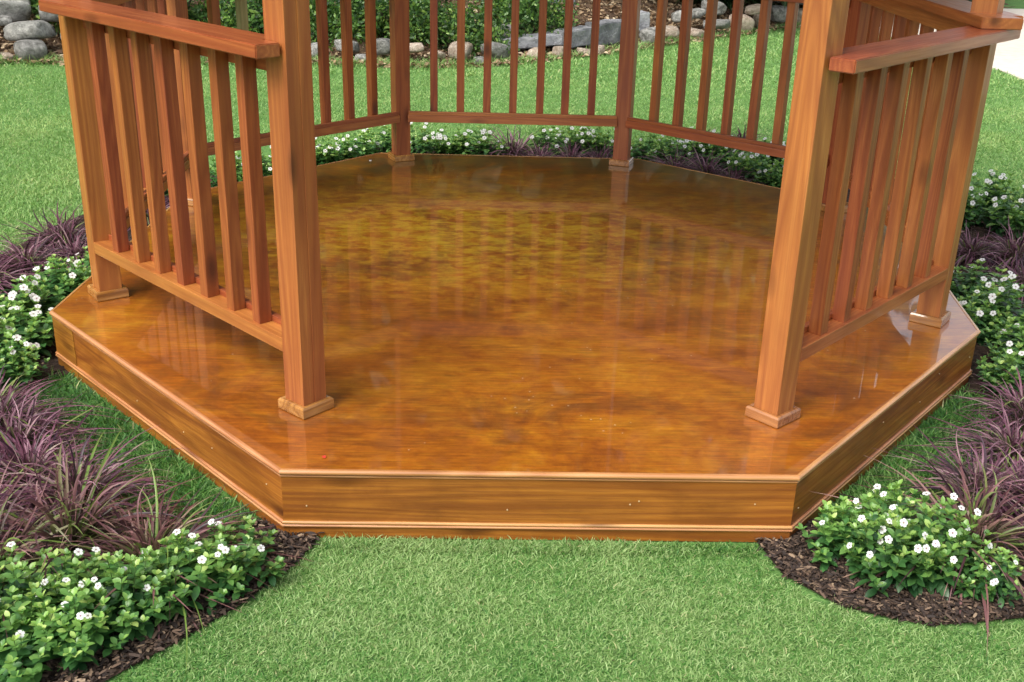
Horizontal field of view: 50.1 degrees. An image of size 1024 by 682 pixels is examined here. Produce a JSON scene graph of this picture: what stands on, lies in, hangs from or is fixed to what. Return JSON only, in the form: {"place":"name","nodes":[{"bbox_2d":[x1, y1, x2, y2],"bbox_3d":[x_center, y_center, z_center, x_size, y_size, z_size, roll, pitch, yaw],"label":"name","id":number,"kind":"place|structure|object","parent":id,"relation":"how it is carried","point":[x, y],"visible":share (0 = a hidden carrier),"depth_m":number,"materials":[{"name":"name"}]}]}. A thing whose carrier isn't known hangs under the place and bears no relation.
{"place":"outdoors","nodes":[
{"label":"outdoors","id":0,"kind":"place"},
{"bbox_2d":[0,0,1015,68],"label":"planting bank","id":1,"kind":"structure","parent":0,"point":[587,5],"depth_m":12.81,"materials":[{"name":"brown plant"}]},
{"bbox_2d":[0,0,30,21],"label":"border stone","id":2,"kind":"object","parent":1,"relation":"on","point":[17,10],"visible":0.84,"depth_m":10.99,"materials":[{"name":"stone"}]},
{"bbox_2d":[13,39,47,62],"bbox_3d":[-4.667,-2.800,10.627,0.281,0.230,0.337,-15,38,-33],"label":"border stone","id":3,"kind":"object","parent":1,"relation":"on","point":[36,48],"visible":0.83,"depth_m":10.51,"materials":[{"name":"stone"}]},
{"bbox_2d":[3,20,55,40],"bbox_3d":[-4.758,-3.066,10.814,0.415,0.184,0.356,4,21,25],"label":"border stone","id":4,"kind":"object","parent":3,"relation":"on","point":[30,29],"visible":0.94,"depth_m":10.68,"materials":[{"name":"stone"}]},
{"bbox_2d":[0,15,12,25],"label":"border stone","id":5,"kind":"object","parent":4,"relation":"on","point":[5,20],"visible":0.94,"depth_m":10.77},
{"bbox_2d":[29,0,59,35],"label":"shrub","id":6,"kind":"object","parent":1,"relation":"on","point":[35,3],"visible":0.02,"depth_m":11.18,"materials":[{"name":"green plant"}]},
{"bbox_2d":[38,6,58,21],"bbox_3d":[-4.593,-3.335,11.058,0.314,0.231,0.309,-2,17,-9],"label":"border stone","id":7,"kind":"object","parent":1,"relation":"on","point":[47,17],"visible":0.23,"depth_m":10.95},
{"bbox_2d":[187,0,263,33],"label":"shrub","id":8,"kind":"object","parent":1,"relation":"on","point":[197,12],"visible":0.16,"depth_m":11.47,"materials":[{"name":"green plant"}]},
{"bbox_2d":[190,0,339,33],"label":"shrub","id":9,"kind":"object","parent":1,"relation":"on","point":[257,5],"visible":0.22,"depth_m":11.39,"materials":[{"name":"green plant"}]},
{"bbox_2d":[334,39,359,52],"bbox_3d":[-1.674,-3.005,11.162,0.219,0.128,0.270,-4,18,-34],"label":"border stone","id":10,"kind":"object","parent":1,"relation":"on","point":[356,47],"visible":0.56,"depth_m":11.11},
{"bbox_2d":[309,0,389,53],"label":"shrub","id":11,"kind":"object","parent":1,"relation":"on","point":[335,32],"visible":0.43,"depth_m":11.43,"materials":[{"name":"green plant"}]},
{"bbox_2d":[376,38,389,55],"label":"border stone","id":12,"kind":"object","parent":1,"relation":"on","point":[382,46],"visible":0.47,"depth_m":11.01,"materials":[{"name":"stone"}]},
{"bbox_2d":[352,0,456,50],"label":"shrub","id":13,"kind":"object","parent":1,"relation":"on","point":[415,9],"visible":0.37,"depth_m":11.47,"materials":[{"name":"green plant"}]},
{"bbox_2d":[410,42,423,52],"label":"border stone","id":14,"kind":"object","parent":1,"relation":"on","point":[416,47],"visible":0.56,"depth_m":10.99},
{"bbox_2d":[448,41,472,58],"bbox_3d":[-0.522,-2.967,11.180,0.223,0.152,0.256,9,31,11],"label":"border stone","id":15,"kind":"object","parent":1,"relation":"on","point":[452,50],"visible":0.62,"depth_m":11.10,"materials":[{"name":"stone"}]},
{"bbox_2d":[410,0,536,60],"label":"shrub","id":16,"kind":"object","parent":1,"relation":"on","point":[476,35],"visible":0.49,"depth_m":11.54,"materials":[{"name":"green plant"}]},
{"bbox_2d":[480,42,509,58],"bbox_3d":[-0.182,-3.008,11.356,0.271,0.170,0.235,-12,25,-32],"label":"border stone","id":17,"kind":"object","parent":1,"relation":"on","point":[499,50],"visible":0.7,"depth_m":11.28,"materials":[{"name":"stone"}]},
{"bbox_2d":[470,0,580,33],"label":"shrub","id":18,"kind":"object","parent":1,"relation":"on","point":[555,11],"visible":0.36,"depth_m":12.07,"materials":[{"name":"green plant"}]},
{"bbox_2d":[495,31,562,48],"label":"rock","id":19,"kind":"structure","parent":1,"relation":"on","point":[529,41],"depth_m":11.79,"materials":[{"name":"stone"}]},
{"bbox_2d":[553,25,590,47],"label":"stone slab","id":20,"kind":"structure","parent":1,"relation":"on","point":[581,35],"depth_m":12.06,"materials":[{"name":"stone"}]},
{"bbox_2d":[585,19,620,44],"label":"stone slab","id":21,"kind":"structure","parent":1,"relation":"on","point":[609,31],"depth_m":12.44,"materials":[{"name":"stone"}]},
{"bbox_2d":[639,10,649,31],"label":"stone slab","id":22,"kind":"structure","parent":1,"relation":"on","point":[644,22],"depth_m":13.00,"materials":[{"name":"stone"}]},
{"bbox_2d":[639,27,655,42],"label":"border stone","id":23,"kind":"object","parent":1,"relation":"on","point":[648,33],"visible":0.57,"depth_m":12.77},
{"bbox_2d":[665,25,678,36],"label":"border stone","id":24,"kind":"object","parent":1,"relation":"on","point":[673,31],"visible":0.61,"depth_m":13.12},
{"bbox_2d":[671,10,693,22],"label":"border stone","id":25,"kind":"object","parent":1,"relation":"on","point":[675,16],"visible":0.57,"depth_m":13.62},
{"bbox_2d":[701,0,726,14],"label":"border stone","id":26,"kind":"object","parent":1,"relation":"on","point":[721,8],"visible":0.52,"depth_m":14.15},
{"bbox_2d":[703,19,729,28],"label":"border stone","id":27,"kind":"object","parent":1,"relation":"on","point":[722,23],"visible":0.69,"depth_m":13.76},
{"bbox_2d":[692,8,705,18],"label":"border stone","id":28,"kind":"object","parent":27,"relation":"on","point":[698,13],"visible":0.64,"depth_m":13.89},
{"bbox_2d":[729,14,754,30],"bbox_3d":[2.972,-4.139,14.238,0.299,0.211,0.260,-3,30,-20],"label":"border stone","id":29,"kind":"object","parent":1,"relation":"on","point":[748,22],"visible":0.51,"depth_m":14.15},
{"bbox_2d":[744,4,760,14],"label":"border stone","id":30,"kind":"object","parent":29,"relation":"on","point":[752,9],"visible":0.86,"depth_m":14.18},
{"bbox_2d":[770,5,786,22],"bbox_3d":[3.645,-4.449,14.916,0.283,0.204,0.352,1,27,3],"label":"border stone","id":31,"kind":"object","parent":1,"relation":"on","point":[778,13],"visible":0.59,"depth_m":14.78,"materials":[{"name":"stone"}]},
{"bbox_2d":[0,0,1023,681],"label":"lawn","id":32,"kind":"structure","parent":0,"point":[822,600],"depth_m":2.93,"materials":[{"name":"plant"}]},
{"bbox_2d":[0,145,1023,681],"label":"mulch","id":33,"kind":"object","parent":32,"relation":"on","point":[824,585],"visible":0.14,"depth_m":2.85,"materials":[{"name":"brown wood"}]},
{"bbox_2d":[0,316,26,363],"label":"periwinkle plant","id":34,"kind":"object","parent":33,"relation":"on","point":[6,327],"visible":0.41,"depth_m":4.07,"materials":[{"name":"green plant"}]},
{"bbox_2d":[0,589,34,667],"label":"periwinkle plant","id":35,"kind":"object","parent":33,"relation":"in","point":[2,644],"visible":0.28,"depth_m":2.49,"materials":[{"name":"green plant"}]},
{"bbox_2d":[0,332,49,391],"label":"periwinkle plant","id":36,"kind":"object","parent":33,"relation":"in","point":[12,366],"visible":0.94,"depth_m":3.89,"materials":[{"name":"green plant"}]},
{"bbox_2d":[0,244,52,299],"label":"fountain grass","id":37,"kind":"object","parent":33,"relation":"in","point":[7,279],"depth_m":4.81,"materials":[{"name":"plant"}]},
{"bbox_2d":[0,300,55,363],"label":"periwinkle plant","id":38,"kind":"object","parent":33,"relation":"on","point":[31,330],"visible":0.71,"depth_m":4.16,"materials":[{"name":"green plant"}]},
{"bbox_2d":[0,368,61,411],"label":"fountain grass","id":39,"kind":"object","parent":33,"relation":"in","point":[16,390],"depth_m":3.79,"materials":[{"name":"plant"}]},
{"bbox_2d":[0,274,65,327],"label":"periwinkle plant","id":40,"kind":"object","parent":33,"relation":"on","point":[28,295],"visible":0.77,"depth_m":4.40,"materials":[{"name":"green plant"}]},
{"bbox_2d":[0,541,71,634],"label":"periwinkle plant","id":41,"kind":"object","parent":33,"relation":"in","point":[13,573],"visible":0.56,"depth_m":2.63,"materials":[{"name":"green plant"}]},
{"bbox_2d":[0,594,82,681],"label":"periwinkle plant","id":42,"kind":"object","parent":33,"relation":"in","point":[16,650],"visible":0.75,"depth_m":2.49,"materials":[{"name":"green plant"}]},
{"bbox_2d":[0,448,85,544],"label":"fountain grass","id":43,"kind":"object","parent":33,"relation":"in","point":[15,501],"depth_m":3.08,"materials":[{"name":"plant"}]},
{"bbox_2d":[0,233,87,283],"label":"fountain grass","id":44,"kind":"object","parent":33,"relation":"in","point":[19,258],"depth_m":5.00,"materials":[{"name":"plant"}]},
{"bbox_2d":[1,199,88,260],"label":"fountain grass","id":45,"kind":"object","parent":33,"relation":"in","point":[60,232],"depth_m":5.32,"materials":[{"name":"plant"}]},
{"bbox_2d":[20,254,90,309],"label":"periwinkle plant","id":46,"kind":"object","parent":33,"relation":"on","point":[62,283],"visible":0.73,"depth_m":4.64,"materials":[{"name":"green plant"}]},
{"bbox_2d":[0,365,124,463],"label":"fountain grass","id":47,"kind":"object","parent":33,"relation":"in","point":[8,403],"depth_m":3.57,"materials":[{"name":"plant"}]},
{"bbox_2d":[5,220,128,274],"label":"fountain grass","id":48,"kind":"object","parent":33,"relation":"in","point":[76,248],"depth_m":5.09,"materials":[{"name":"plant"}]},
{"bbox_2d":[0,385,137,483],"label":"fountain grass","id":49,"kind":"object","parent":33,"relation":"in","point":[16,427],"depth_m":3.49,"materials":[{"name":"plant"}]},
{"bbox_2d":[18,545,124,625],"bbox_3d":[-1.106,0.601,2.703,0.295,0.212,0.318,-7,24,-20],"label":"periwinkle plant","id":50,"kind":"object","parent":33,"relation":"in","point":[72,570],"visible":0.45,"depth_m":2.66,"materials":[{"name":"green plant"}]},
{"bbox_2d":[14,577,129,675],"bbox_3d":[-1.029,0.656,2.583,0.274,0.193,0.255,17,27,33],"label":"periwinkle plant","id":51,"kind":"object","parent":33,"relation":"in","point":[73,648],"visible":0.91,"depth_m":2.54,"materials":[{"name":"green plant"}]},
{"bbox_2d":[0,407,146,527],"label":"fountain grass","id":52,"kind":"object","parent":33,"relation":"in","point":[18,452],"depth_m":3.25,"materials":[{"name":"plant"}]},
{"bbox_2d":[0,454,148,667],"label":"fountain grass","id":53,"kind":"object","parent":33,"relation":"in","point":[23,547],"depth_m":2.89,"materials":[{"name":"purple plant"}]},
{"bbox_2d":[66,246,90,279],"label":"periwinkle plant","id":54,"kind":"object","parent":33,"relation":"in","point":[86,263],"visible":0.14,"depth_m":4.90,"materials":[{"name":"green plant"}]},
{"bbox_2d":[0,425,190,544],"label":"fountain grass","id":55,"kind":"object","parent":33,"relation":"in","point":[51,484],"depth_m":3.16,"materials":[{"name":"plant"}]},
{"bbox_2d":[0,429,203,590],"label":"fountain grass","id":56,"kind":"object","parent":33,"relation":"in","point":[54,525],"depth_m":2.95,"materials":[{"name":"purple plant"}]},
{"bbox_2d":[62,548,181,646],"bbox_3d":[-0.945,0.612,2.670,0.281,0.214,0.262,-4,23,-14],"label":"periwinkle plant","id":57,"kind":"object","parent":33,"relation":"in","point":[139,568],"visible":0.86,"depth_m":2.65,"materials":[{"name":"green plant"}]},
{"bbox_2d":[4,456,313,667],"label":"fountain grass","id":58,"kind":"object","parent":33,"relation":"in","point":[141,536],"depth_m":2.90,"materials":[{"name":"purple plant"}]},
{"bbox_2d":[127,528,242,626],"bbox_3d":[-0.834,0.585,2.768,0.301,0.185,0.314,2,23,1],"label":"periwinkle plant","id":59,"kind":"object","parent":33,"relation":"in","point":[191,571],"visible":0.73,"depth_m":2.75,"materials":[{"name":"green plant"}]},
{"bbox_2d":[209,151,242,187],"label":"periwinkle plant","id":60,"kind":"object","parent":33,"relation":"on","point":[239,171],"visible":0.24,"depth_m":6.31,"materials":[{"name":"green plant"}]},
{"bbox_2d":[182,515,285,602],"bbox_3d":[-0.719,0.562,2.841,0.258,0.183,0.267,-4,23,-13],"label":"periwinkle plant","id":61,"kind":"object","parent":33,"relation":"in","point":[249,556],"visible":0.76,"depth_m":2.82,"materials":[{"name":"green plant"}]},
{"bbox_2d":[239,145,272,176],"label":"periwinkle plant","id":62,"kind":"object","parent":33,"relation":"in","point":[267,171],"visible":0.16,"depth_m":6.48,"materials":[{"name":"green plant"}]},
{"bbox_2d":[315,135,357,165],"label":"periwinkle plant","id":63,"kind":"object","parent":33,"relation":"on","point":[323,156],"visible":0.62,"depth_m":6.87,"materials":[{"name":"green plant"}]},
{"bbox_2d":[327,131,379,159],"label":"periwinkle plant","id":64,"kind":"object","parent":33,"relation":"on","point":[362,151],"visible":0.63,"depth_m":7.03,"materials":[{"name":"green plant"}]},
{"bbox_2d":[350,125,391,153],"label":"periwinkle plant","id":65,"kind":"object","parent":33,"relation":"on","point":[386,146],"visible":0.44,"depth_m":7.21,"materials":[{"name":"green plant"}]},
{"bbox_2d":[410,122,447,153],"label":"periwinkle plant","id":66,"kind":"object","parent":33,"relation":"in","point":[424,146],"visible":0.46,"depth_m":7.15,"materials":[{"name":"green plant"}]},
{"bbox_2d":[429,125,476,154],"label":"periwinkle plant","id":67,"kind":"object","parent":33,"relation":"in","point":[450,148],"visible":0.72,"depth_m":7.19,"materials":[{"name":"green plant"}]},
{"bbox_2d":[455,126,508,154],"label":"periwinkle plant","id":68,"kind":"object","parent":33,"relation":"on","point":[482,142],"visible":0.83,"depth_m":7.16,"materials":[{"name":"green plant"}]},
{"bbox_2d":[466,125,562,155],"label":"fountain grass","id":69,"kind":"object","parent":33,"relation":"in","point":[513,146],"depth_m":7.29,"materials":[{"name":"plant"}]},
{"bbox_2d":[495,138,574,156],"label":"fountain grass","id":70,"kind":"object","parent":33,"relation":"in","point":[541,152],"depth_m":7.16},
{"bbox_2d":[524,125,579,156],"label":"periwinkle plant","id":71,"kind":"object","parent":33,"relation":"in","point":[543,134],"visible":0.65,"depth_m":7.39,"materials":[{"name":"green plant"}]},
{"bbox_2d":[540,136,595,157],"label":"fountain grass","id":72,"kind":"object","parent":33,"relation":"in","point":[574,151],"depth_m":7.21,"materials":[{"name":"plant"}]},
{"bbox_2d":[545,126,597,156],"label":"periwinkle plant","id":73,"kind":"object","parent":33,"relation":"in","point":[571,137],"visible":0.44,"depth_m":7.42,"materials":[{"name":"green plant"}]},
{"bbox_2d":[563,142,612,157],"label":"fountain grass","id":74,"kind":"object","parent":33,"relation":"in","point":[598,155],"depth_m":7.16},
{"bbox_2d":[576,126,614,157],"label":"periwinkle plant","id":75,"kind":"object","parent":33,"relation":"on","point":[603,141],"visible":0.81,"depth_m":7.34,"materials":[{"name":"green plant"}]},
{"bbox_2d":[630,130,673,160],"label":"periwinkle plant","id":76,"kind":"object","parent":33,"relation":"in","point":[638,154],"visible":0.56,"depth_m":7.29,"materials":[{"name":"green plant"}]},
{"bbox_2d":[646,135,695,165],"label":"periwinkle plant","id":77,"kind":"object","parent":33,"relation":"in","point":[667,149],"visible":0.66,"depth_m":7.17,"materials":[{"name":"green plant"}]},
{"bbox_2d":[635,145,720,173],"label":"fountain grass","id":78,"kind":"object","parent":33,"relation":"in","point":[672,162],"depth_m":7.02,"materials":[{"name":"plant"}]},
{"bbox_2d":[672,127,715,163],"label":"periwinkle plant","id":79,"kind":"object","parent":33,"relation":"on","point":[698,148],"visible":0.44,"depth_m":7.33,"materials":[{"name":"green plant"}]},
{"bbox_2d":[669,148,753,178],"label":"fountain grass","id":80,"kind":"object","parent":33,"relation":"in","point":[706,168],"depth_m":6.89,"materials":[{"name":"plant"}]},
{"bbox_2d":[702,129,751,168],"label":"periwinkle plant","id":81,"kind":"object","parent":33,"relation":"on","point":[718,153],"visible":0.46,"depth_m":7.24,"materials":[{"name":"green plant"}]},
{"bbox_2d":[715,164,765,184],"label":"fountain grass","id":82,"kind":"object","parent":33,"relation":"in","point":[734,173],"depth_m":6.78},
{"bbox_2d":[727,149,781,184],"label":"periwinkle plant","id":83,"kind":"object","parent":33,"relation":"on","point":[748,159],"visible":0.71,"depth_m":6.80,"materials":[{"name":"green plant"}]},
{"bbox_2d":[750,137,785,171],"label":"periwinkle plant","id":84,"kind":"object","parent":33,"relation":"on","point":[772,158],"visible":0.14,"depth_m":7.29,"materials":[{"name":"green plant"}]},
{"bbox_2d":[757,159,783,187],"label":"periwinkle plant","id":85,"kind":"object","parent":33,"relation":"on","point":[775,180],"visible":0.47,"depth_m":6.70,"materials":[{"name":"green plant"}]},
{"bbox_2d":[796,495,888,576],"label":"periwinkle plant","id":86,"kind":"object","parent":33,"relation":"in","point":[827,532],"visible":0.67,"depth_m":3.01,"materials":[{"name":"green plant"}]},
{"bbox_2d":[837,503,946,598],"bbox_3d":[1.014,0.543,2.934,0.289,0.247,0.281,-4,23,-12],"label":"periwinkle plant","id":87,"kind":"object","parent":33,"relation":"in","point":[858,557],"visible":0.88,"depth_m":2.87,"materials":[{"name":"green plant"}]},
{"bbox_2d":[849,479,953,554],"bbox_3d":[1.073,0.514,3.039,0.298,0.215,0.311,9,24,16],"label":"periwinkle plant","id":88,"kind":"object","parent":33,"relation":"in","point":[895,497],"visible":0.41,"depth_m":3.06,"materials":[{"name":"green plant"}]},
{"bbox_2d":[810,444,1023,658],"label":"fountain grass","id":89,"kind":"object","parent":33,"relation":"in","point":[1008,534],"depth_m":3.06,"materials":[{"name":"purple plant"}]},
{"bbox_2d":[879,491,997,599],"bbox_3d":[1.128,0.530,2.941,0.306,0.276,0.286,-6,24,-18],"label":"periwinkle plant","id":90,"kind":"object","parent":33,"relation":"in","point":[937,580],"visible":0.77,"depth_m":2.89,"materials":[{"name":"green plant"}]},
{"bbox_2d":[870,426,1023,548],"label":"fountain grass","id":91,"kind":"object","parent":33,"relation":"in","point":[978,484],"depth_m":3.35,"materials":[{"name":"plant"}]},
{"bbox_2d":[892,394,1023,481],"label":"fountain grass","id":92,"kind":"object","parent":33,"relation":"in","point":[1003,435],"depth_m":3.60,"materials":[{"name":"plant"}]},
{"bbox_2d":[904,443,1023,537],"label":"fountain grass","id":93,"kind":"object","parent":33,"relation":"in","point":[1010,473],"depth_m":3.31,"materials":[{"name":"plant"}]},
{"bbox_2d":[962,179,996,229],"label":"periwinkle plant","id":94,"kind":"object","parent":33,"relation":"on","point":[969,214],"visible":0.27,"depth_m":6.10,"materials":[{"name":"green plant"}]},
{"bbox_2d":[950,258,1017,307],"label":"periwinkle plant","id":95,"kind":"object","parent":33,"relation":"in","point":[980,279],"visible":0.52,"depth_m":4.97,"materials":[{"name":"green plant"}]},
{"bbox_2d":[957,289,1010,345],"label":"periwinkle plant","id":96,"kind":"object","parent":33,"relation":"in","point":[987,332],"visible":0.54,"depth_m":4.53,"materials":[{"name":"green plant"}]},
{"bbox_2d":[946,539,1023,609],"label":"periwinkle plant","id":97,"kind":"object","parent":33,"relation":"in","point":[995,583],"visible":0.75,"depth_m":2.85,"materials":[{"name":"green plant"}]},
{"bbox_2d":[946,366,1023,440],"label":"fountain grass","id":98,"kind":"object","parent":33,"relation":"in","point":[1017,403],"depth_m":3.84,"materials":[{"name":"plant"}]},
{"bbox_2d":[955,226,1020,272],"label":"fountain grass","id":99,"kind":"object","parent":33,"relation":"in","point":[971,247],"depth_m":5.53,"materials":[{"name":"plant"}]},
{"bbox_2d":[958,217,1023,272],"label":"fountain grass","id":100,"kind":"object","parent":33,"relation":"in","point":[1011,247],"depth_m":5.50,"materials":[{"name":"plant"}]},
{"bbox_2d":[964,274,1023,338],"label":"periwinkle plant","id":101,"kind":"object","parent":33,"relation":"on","point":[1003,304],"visible":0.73,"depth_m":4.64,"materials":[{"name":"green plant"}]},
{"bbox_2d":[968,168,1023,220],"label":"periwinkle plant","id":102,"kind":"object","parent":33,"relation":"on","point":[997,190],"visible":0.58,"depth_m":6.27,"materials":[{"name":"green plant"}]},
{"bbox_2d":[975,343,1023,396],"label":"periwinkle plant","id":103,"kind":"object","parent":33,"relation":"in","point":[998,372],"visible":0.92,"depth_m":4.06,"materials":[{"name":"green plant"}]},
{"bbox_2d":[977,251,1023,303],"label":"fountain grass","id":104,"kind":"object","parent":33,"relation":"in","point":[1020,278],"depth_m":5.16,"materials":[{"name":"plant"}]},
{"bbox_2d":[980,185,1023,240],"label":"periwinkle plant","id":105,"kind":"object","parent":33,"relation":"in","point":[1015,212],"visible":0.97,"depth_m":5.94,"materials":[{"name":"green plant"}]},
{"bbox_2d":[984,316,1023,369],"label":"periwinkle plant","id":106,"kind":"object","parent":33,"relation":"on","point":[1010,342],"visible":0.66,"depth_m":4.33,"materials":[{"name":"green plant"}]},
{"bbox_2d":[38,0,1023,541],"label":"gazebo","id":107,"kind":"object","parent":32,"relation":"on","point":[404,340],"visible":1,"depth_m":3.63,"materials":[{"name":"brown"}]},
{"bbox_2d":[879,8,1023,79],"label":"path","id":108,"kind":"structure","parent":0,"point":[1009,56],"depth_m":12.92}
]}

